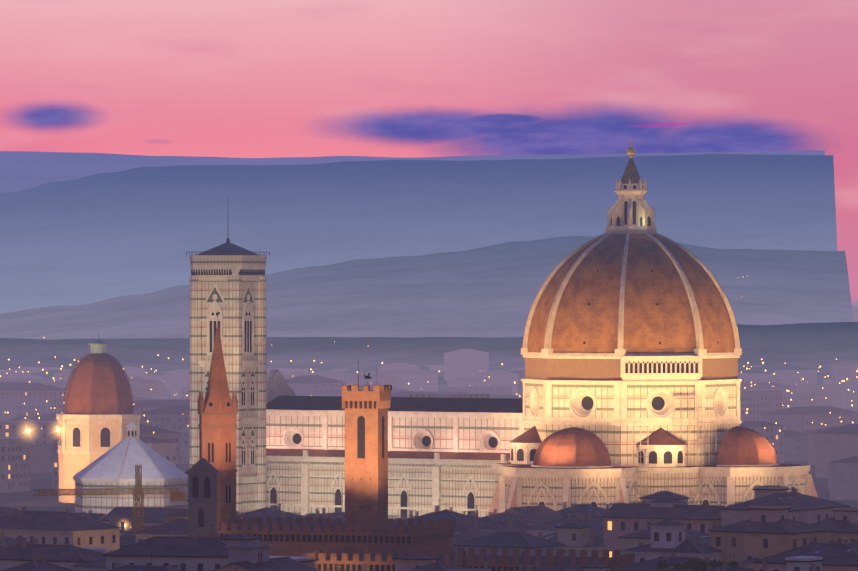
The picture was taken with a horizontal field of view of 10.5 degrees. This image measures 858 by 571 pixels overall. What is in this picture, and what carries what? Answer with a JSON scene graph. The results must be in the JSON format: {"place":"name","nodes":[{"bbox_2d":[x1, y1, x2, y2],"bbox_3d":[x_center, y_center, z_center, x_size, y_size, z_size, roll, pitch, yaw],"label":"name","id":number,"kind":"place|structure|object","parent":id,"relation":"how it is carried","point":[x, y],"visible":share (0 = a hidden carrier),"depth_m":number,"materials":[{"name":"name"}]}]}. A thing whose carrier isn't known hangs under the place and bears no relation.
{"place":"outdoors","nodes":[
{"label":"outdoors","id":0,"kind":"place"},
{"bbox_2d":[341,369,391,530],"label":"crenellated tower","id":1,"kind":"structure","parent":0,"point":[366,455],"depth_m":987.65,"materials":[{"name":"orange stone"}]},
{"bbox_2d":[0,150,824,192],"bbox_3d":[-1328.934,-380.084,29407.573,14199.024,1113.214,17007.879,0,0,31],"label":"mountain","id":2,"kind":"structure","parent":0,"point":[21,170],"depth_m":31352.35,"materials":[{"name":"blue"}]},
{"bbox_2d":[0,154,836,313],"bbox_3d":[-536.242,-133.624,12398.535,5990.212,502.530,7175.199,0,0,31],"label":"mountain","id":3,"kind":"structure","parent":0,"point":[94,238],"depth_m":11718.88,"materials":[{"name":"blue"}]},
{"bbox_2d":[0,236,853,339],"bbox_3d":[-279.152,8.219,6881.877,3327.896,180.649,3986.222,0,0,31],"label":"mountain","id":4,"kind":"structure","parent":0,"point":[491,291],"depth_m":6422.51,"materials":[{"name":"blue"}]},
{"bbox_2d":[0,322,857,394],"bbox_3d":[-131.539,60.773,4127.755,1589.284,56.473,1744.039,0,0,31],"label":"hill","id":5,"kind":"structure","parent":0,"point":[808,346],"depth_m":3932.33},
{"bbox_2d":[0,307,857,512],"bbox_3d":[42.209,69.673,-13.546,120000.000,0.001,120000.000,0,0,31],"label":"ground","id":6,"kind":"structure","parent":0,"point":[28,500],"depth_m":1670.99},
{"bbox_2d":[56,333,140,502],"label":"domed chapel","id":7,"kind":"structure","parent":6,"relation":"on","point":[96,417],"depth_m":1609.36,"materials":[{"name":"tile"}]},
{"bbox_2d":[33,464,184,535],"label":"cranes","id":8,"kind":"object","parent":6,"relation":"on","point":[177,496],"visible":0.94,"depth_m":1040.47},
{"bbox_2d":[73,421,187,514],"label":"baptistery","id":9,"kind":"structure","parent":6,"relation":"on","point":[114,467],"depth_m":1360.68,"materials":[{"name":"stone"}]},
{"bbox_2d":[198,312,237,527],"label":"church spire","id":10,"kind":"structure","parent":6,"relation":"on","point":[217,412],"depth_m":999.94,"materials":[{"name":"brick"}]},
{"bbox_2d":[186,238,269,512],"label":"campanile","id":11,"kind":"structure","parent":6,"relation":"on","point":[228,281],"depth_m":1309.47,"materials":[{"name":"stone"}]},
{"bbox_2d":[217,517,634,570],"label":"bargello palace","id":12,"kind":"structure","parent":6,"relation":"on","point":[328,545],"depth_m":978.17,"materials":[{"name":"brown stone"}]},
{"bbox_2d":[186,458,219,537],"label":"bell tower","id":13,"kind":"structure","parent":12,"relation":"attached to","point":[202,473],"depth_m":966.76,"materials":[{"name":"stone"}]},
{"bbox_2d":[0,349,857,499],"bbox_3d":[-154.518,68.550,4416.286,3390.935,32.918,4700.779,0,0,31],"label":"city","id":14,"kind":"object","parent":6,"relation":"on","point":[28,446],"visible":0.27,"depth_m":2276.14,"materials":[{"name":"paint"}]},
{"bbox_2d":[0,337,857,443],"bbox_3d":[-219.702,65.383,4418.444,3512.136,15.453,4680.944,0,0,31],"label":"lights","id":15,"kind":"object","parent":14,"relation":"on","point":[439,371],"visible":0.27,"depth_m":2956.12},
{"bbox_2d":[0,486,857,570],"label":"city","id":16,"kind":"object","parent":6,"relation":"on","point":[774,528],"visible":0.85,"depth_m":995.61,"materials":[{"name":"paint"}]},
{"bbox_2d":[266,139,817,517],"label":"cathedral","id":17,"kind":"structure","parent":6,"relation":"on","point":[631,323],"depth_m":1268.18,"materials":[{"name":"stone"}]},
{"bbox_2d":[633,396,716,502],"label":"scaffold","id":18,"kind":"object","parent":6,"relation":"on","point":[682,440],"visible":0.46,"depth_m":1259.40,"materials":[{"name":"brown wood"}]},
{"bbox_2d":[655,558,738,570],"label":"trees","id":19,"kind":"object","parent":6,"relation":"on","point":[697,565],"visible":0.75,"depth_m":890.55,"materials":[{"name":"green plant"}]},
{"bbox_2d":[0,0,857,306],"label":"sky","id":20,"kind":"structure","parent":0,"point":[197,78],"materials":[{"name":"pink"}]}
]}

